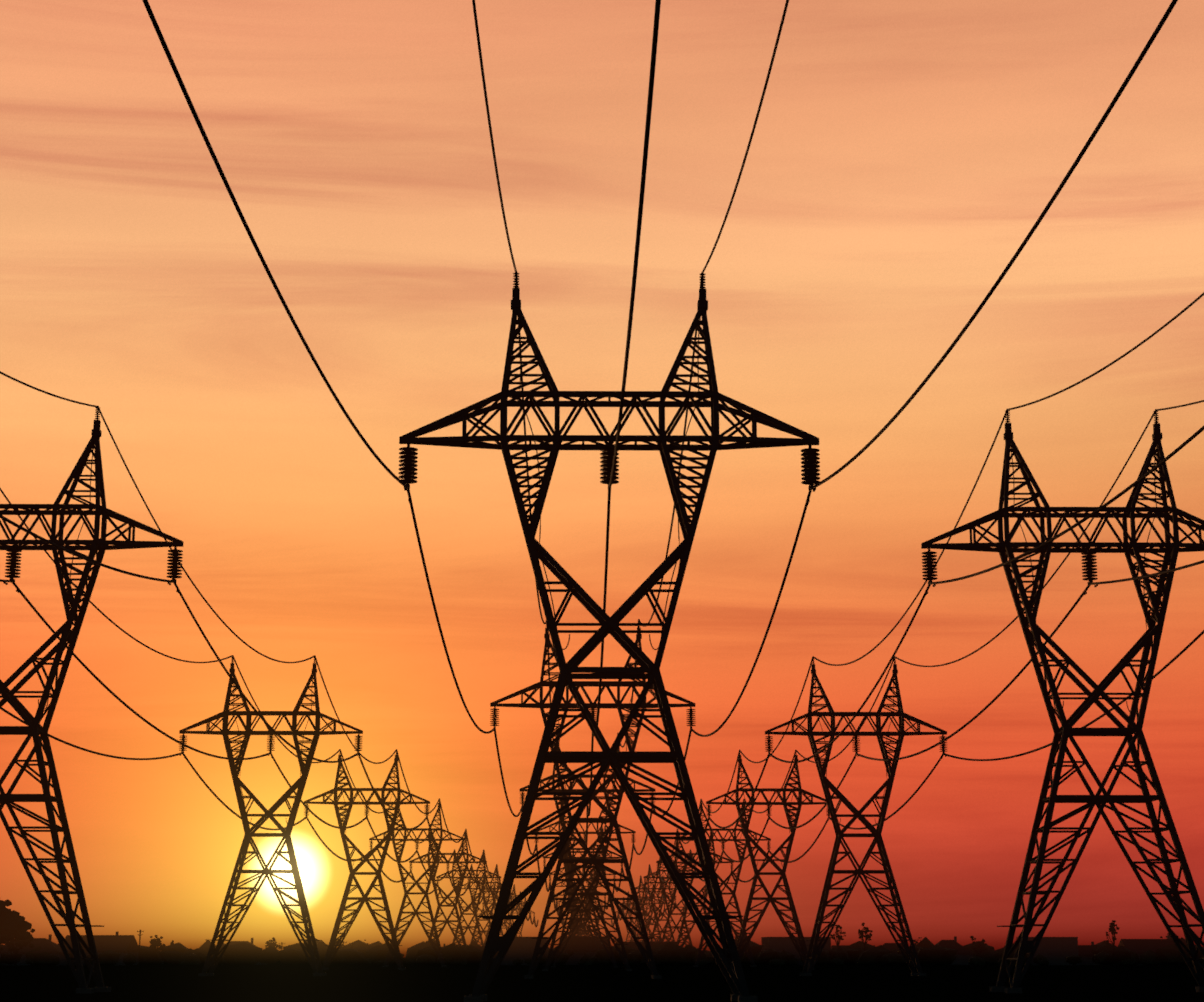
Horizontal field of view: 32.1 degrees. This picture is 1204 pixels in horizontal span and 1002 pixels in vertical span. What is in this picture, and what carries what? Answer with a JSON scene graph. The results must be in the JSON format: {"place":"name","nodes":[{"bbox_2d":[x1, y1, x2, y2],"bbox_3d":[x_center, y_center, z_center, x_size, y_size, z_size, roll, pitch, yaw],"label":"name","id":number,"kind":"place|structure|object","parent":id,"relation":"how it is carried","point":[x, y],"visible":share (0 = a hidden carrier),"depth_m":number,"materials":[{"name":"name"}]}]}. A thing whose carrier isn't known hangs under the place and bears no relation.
{"place":"outdoors","nodes":[
{"label":"outdoors","id":0,"kind":"place"},
{"bbox_2d":[0,961,1203,1001],"bbox_3d":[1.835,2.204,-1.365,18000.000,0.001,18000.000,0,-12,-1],"label":"ground","id":1,"kind":"structure","parent":0,"point":[277,981],"depth_m":189.96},
{"bbox_2d":[0,899,31,943],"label":"tree","id":2,"kind":"object","parent":1,"relation":"on","point":[14,924],"visible":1,"depth_m":541.93,"materials":[{"name":"black plant"}]},
{"bbox_2d":[0,929,34,965],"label":"tree","id":3,"kind":"object","parent":1,"relation":"on","point":[20,944],"visible":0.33,"depth_m":583.62,"materials":[{"name":"black plant"}]},
{"bbox_2d":[0,934,70,964],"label":"house","id":4,"kind":"structure","parent":1,"relation":"on","point":[48,945],"depth_m":618.29,"materials":[{"name":"tile"}]},
{"bbox_2d":[0,407,183,993],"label":"pylon","id":5,"kind":"object","parent":1,"relation":"on","point":[34,729],"visible":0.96,"depth_m":151.16,"materials":[{"name":"metal"}]},
{"bbox_2d":[64,932,138,964],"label":"house","id":6,"kind":"structure","parent":1,"relation":"on","point":[123,945],"depth_m":629.87,"materials":[{"name":"tile"}]},
{"bbox_2d":[137,930,143,964],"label":"utility pole","id":7,"kind":"object","parent":1,"relation":"on","point":[140,931],"visible":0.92,"depth_m":623.70,"materials":[{"name":"brown wood"}]},
{"bbox_2d":[149,935,166,964],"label":"tree","id":8,"kind":"object","parent":1,"relation":"on","point":[155,943],"visible":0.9,"depth_m":642.86,"materials":[{"name":"black plant"}]},
{"bbox_2d":[221,938,266,964],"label":"house","id":9,"kind":"structure","parent":1,"relation":"on","point":[237,942],"depth_m":672.31,"materials":[{"name":"tile"}]},
{"bbox_2d":[179,656,362,975],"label":"pylon","id":10,"kind":"object","parent":1,"relation":"on","point":[285,834],"visible":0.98,"depth_m":279.32,"materials":[{"name":"metal"}]},
{"bbox_2d":[265,937,281,964],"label":"tree","id":11,"kind":"object","parent":1,"relation":"on","point":[273,942],"visible":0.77,"depth_m":682.28,"materials":[{"name":"black plant"}]},
{"bbox_2d":[304,751,429,969],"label":"pylon","id":12,"kind":"object","parent":1,"relation":"on","point":[332,949],"visible":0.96,"depth_m":407.57,"materials":[{"name":"metal"}]},
{"bbox_2d":[369,800,464,966],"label":"pylon","id":13,"kind":"object","parent":1,"relation":"on","point":[439,954],"visible":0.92,"depth_m":536.04,"materials":[{"name":"metal"}]},
{"bbox_2d":[409,832,486,964],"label":"pylon","id":14,"kind":"object","parent":1,"relation":"on","point":[428,861],"visible":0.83,"depth_m":664.69,"materials":[{"name":"metal"}]},
{"bbox_2d":[436,852,500,945],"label":"pylon","id":15,"kind":"object","parent":1,"relation":"on","point":[468,926],"visible":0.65,"depth_m":793.17,"materials":[{"name":"metal"}]},
{"bbox_2d":[0,371,538,926],"bbox_3d":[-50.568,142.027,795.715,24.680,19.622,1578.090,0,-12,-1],"label":"conductors","id":16,"kind":"object","parent":15,"relation":"attached to","point":[28,531],"visible":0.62,"depth_m":243.55,"materials":[{"name":"grey metal"}]},
{"bbox_2d":[474,943,485,964],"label":"house","id":17,"kind":"structure","parent":1,"relation":"on","point":[480,947],"depth_m":682.68,"materials":[{"name":"tile"}]},
{"bbox_2d":[462,867,511,942],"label":"pylon","id":18,"kind":"object","parent":1,"relation":"on","point":[492,904],"visible":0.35,"depth_m":922.10,"materials":[{"name":"metal"}]},
{"bbox_2d":[471,881,517,945],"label":"pylon","id":19,"kind":"object","parent":1,"relation":"on","point":[488,897],"visible":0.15,"depth_m":1051.05,"materials":[{"name":"metal"}]},
{"bbox_2d":[482,886,524,929],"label":"pylon","id":20,"kind":"object","parent":1,"relation":"on","point":[508,926],"visible":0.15,"depth_m":1179.65,"materials":[{"name":"metal"}]},
{"bbox_2d":[492,902,530,936],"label":"pylon","id":21,"kind":"object","parent":1,"relation":"on","point":[521,908],"visible":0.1,"depth_m":1307.85,"materials":[{"name":"metal"}]},
{"bbox_2d":[508,901,534,936],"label":"pylon","id":22,"kind":"object","parent":1,"relation":"on","point":[511,923],"visible":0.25,"depth_m":1435.15,"materials":[{"name":"metal"}]},
{"bbox_2d":[498,937,547,964],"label":"house","id":23,"kind":"structure","parent":1,"relation":"on","point":[522,948],"depth_m":639.43,"materials":[{"name":"tile"}]},
{"bbox_2d":[558,897,597,935],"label":"pylon","id":24,"kind":"object","parent":1,"relation":"on","point":[570,908],"visible":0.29,"depth_m":1149.65,"materials":[{"name":"metal"}]},
{"bbox_2d":[556,881,605,935],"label":"pylon","id":25,"kind":"object","parent":1,"relation":"on","point":[581,933],"visible":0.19,"depth_m":1020.42,"materials":[{"name":"metal"}]},
{"bbox_2d":[549,850,615,935],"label":"pylon","id":26,"kind":"object","parent":1,"relation":"on","point":[589,914],"visible":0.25,"depth_m":762.96,"materials":[{"name":"metal"}]},
{"bbox_2d":[543,826,622,964],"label":"pylon","id":27,"kind":"object","parent":1,"relation":"on","point":[582,919],"visible":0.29,"depth_m":632.16,"materials":[{"name":"metal"}]},
{"bbox_2d":[142,0,1177,925],"bbox_3d":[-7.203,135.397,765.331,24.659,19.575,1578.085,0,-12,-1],"label":"conductors","id":28,"kind":"object","parent":27,"relation":"attached to","point":[644,168],"visible":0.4,"depth_m":82.40,"materials":[{"name":"grey metal"}]},
{"bbox_2d":[556,871,609,935],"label":"pylon","id":29,"kind":"object","parent":1,"relation":"on","point":[587,906],"visible":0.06,"depth_m":892.25,"materials":[{"name":"metal"}]},
{"bbox_2d":[559,933,609,964],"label":"house","id":30,"kind":"structure","parent":1,"relation":"on","point":[580,947],"depth_m":650.54,"materials":[{"name":"tile"}]},
{"bbox_2d":[534,794,635,966],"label":"pylon","id":31,"kind":"object","parent":1,"relation":"on","point":[585,910],"visible":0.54,"depth_m":504.33,"materials":[{"name":"metal"}]},
{"bbox_2d":[519,734,655,970],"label":"pylon","id":32,"kind":"object","parent":1,"relation":"on","point":[588,893],"visible":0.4,"depth_m":375.84,"materials":[{"name":"metal"}]},
{"bbox_2d":[490,620,695,978],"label":"pylon","id":33,"kind":"object","parent":1,"relation":"on","point":[618,704],"visible":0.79,"depth_m":248.60,"materials":[{"name":"metal"}]},
{"bbox_2d":[0,937,1203,965],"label":"hedge scrub","id":34,"kind":"object","parent":1,"relation":"on","point":[375,953],"visible":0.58,"depth_m":605.47,"materials":[{"name":"black plant"}]},
{"bbox_2d":[398,273,819,1001],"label":"pylon","id":35,"kind":"object","parent":1,"relation":"on","point":[614,757],"visible":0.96,"depth_m":120.73,"materials":[{"name":"metal"}]},
{"bbox_2d":[616,900,648,941],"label":"pylon","id":36,"kind":"object","parent":1,"relation":"on","point":[628,933],"visible":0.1,"depth_m":1435.09,"materials":[{"name":"metal"}]},
{"bbox_2d":[618,900,656,941],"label":"pylon","id":37,"kind":"object","parent":1,"relation":"on","point":[646,908],"visible":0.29,"depth_m":1309.06,"materials":[{"name":"metal"}]},
{"bbox_2d":[622,892,665,941],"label":"pylon","id":38,"kind":"object","parent":1,"relation":"on","point":[632,902],"visible":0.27,"depth_m":1180.20,"materials":[{"name":"metal"}]},
{"bbox_2d":[623,938,676,950],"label":"house","id":39,"kind":"structure","parent":1,"relation":"on","point":[632,945],"depth_m":702.79,"materials":[{"name":"tile"}]},
{"bbox_2d":[627,878,675,941],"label":"pylon","id":40,"kind":"object","parent":1,"relation":"on","point":[643,903],"visible":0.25,"depth_m":1051.60,"materials":[{"name":"metal"}]},
{"bbox_2d":[635,867,676,941],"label":"pylon","id":41,"kind":"object","parent":1,"relation":"on","point":[659,910],"visible":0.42,"depth_m":922.05,"materials":[{"name":"metal"}]},
{"bbox_2d":[643,852,697,945],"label":"pylon","id":42,"kind":"object","parent":1,"relation":"on","point":[666,897],"visible":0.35,"depth_m":793.23,"materials":[{"name":"metal"}]},
{"bbox_2d":[656,832,733,955],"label":"pylon","id":43,"kind":"object","parent":1,"relation":"on","point":[715,856],"visible":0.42,"depth_m":666.15,"materials":[{"name":"metal"}]},
{"bbox_2d":[675,799,770,966],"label":"pylon","id":44,"kind":"object","parent":1,"relation":"on","point":[747,952],"visible":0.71,"depth_m":537.53,"materials":[{"name":"metal"}]},
{"bbox_2d":[706,751,829,969],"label":"pylon","id":45,"kind":"object","parent":1,"relation":"on","point":[802,950],"visible":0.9,"depth_m":408.76,"materials":[{"name":"metal"}]},
{"bbox_2d":[611,292,1203,926],"bbox_3d":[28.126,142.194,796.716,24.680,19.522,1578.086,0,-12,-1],"label":"conductors","id":46,"kind":"object","parent":45,"relation":"attached to","point":[1149,472],"visible":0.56,"depth_m":196.59,"materials":[{"name":"grey metal"}]},
{"bbox_2d":[761,937,830,964],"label":"house","id":47,"kind":"structure","parent":1,"relation":"on","point":[779,944],"depth_m":629.00,"materials":[{"name":"tile"}]},
{"bbox_2d":[830,925,845,947],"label":"tree","id":48,"kind":"object","parent":1,"relation":"on","point":[839,937],"visible":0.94,"depth_m":626.45,"materials":[{"name":"black plant"}]},
{"bbox_2d":[831,945,874,947],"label":"house","id":49,"kind":"structure","parent":1,"relation":"on","point":[833,946],"depth_m":753.19,"materials":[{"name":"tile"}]},
{"bbox_2d":[765,657,947,975],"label":"pylon","id":50,"kind":"object","parent":1,"relation":"on","point":[827,785],"visible":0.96,"depth_m":280.24,"materials":[{"name":"metal"}]},
{"bbox_2d":[858,923,872,950],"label":"tree","id":51,"kind":"object","parent":1,"relation":"on","point":[861,933],"visible":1,"depth_m":615.99,"materials":[{"name":"black plant"}]},
{"bbox_2d":[882,943,903,950],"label":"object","id":52,"kind":"structure","parent":1,"relation":"on","point":[890,946],"depth_m":703.26,"materials":[{"name":"plant"}]},
{"bbox_2d":[913,937,929,947],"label":"tree","id":53,"kind":"object","parent":1,"relation":"on","point":[920,942],"visible":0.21,"depth_m":704.96,"materials":[{"name":"black plant"}]},
{"bbox_2d":[934,936,973,964],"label":"house","id":54,"kind":"structure","parent":1,"relation":"on","point":[963,954],"depth_m":661.76,"materials":[{"name":"tile"}]},
{"bbox_2d":[970,936,987,955],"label":"tree","id":55,"kind":"object","parent":1,"relation":"on","point":[980,948],"visible":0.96,"depth_m":684.30,"materials":[{"name":"black plant"}]},
{"bbox_2d":[1016,937,1078,964],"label":"house","id":56,"kind":"structure","parent":1,"relation":"on","point":[1055,950],"depth_m":630.94,"materials":[{"name":"tile"}]},
{"bbox_2d":[921,410,1203,992],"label":"pylon","id":57,"kind":"object","parent":1,"relation":"on","point":[1007,549],"visible":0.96,"depth_m":151.90,"materials":[{"name":"metal"}]},
{"bbox_2d":[1078,942,1100,964],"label":"house","id":58,"kind":"structure","parent":1,"relation":"on","point":[1085,953],"depth_m":638.09,"materials":[{"name":"tile"}]},
{"bbox_2d":[1106,920,1119,965],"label":"tree","id":59,"kind":"object","parent":1,"relation":"on","point":[1112,929],"visible":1,"depth_m":607.31,"materials":[{"name":"black plant"}]},
{"bbox_2d":[1117,935,1186,964],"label":"house","id":60,"kind":"structure","parent":1,"relation":"on","point":[1139,947],"depth_m":624.88,"materials":[{"name":"tile"}]},
{"bbox_2d":[0,0,1203,957],"label":"sky","id":61,"kind":"structure","parent":0,"point":[901,155],"materials":[{"name":"orange"}]}
]}

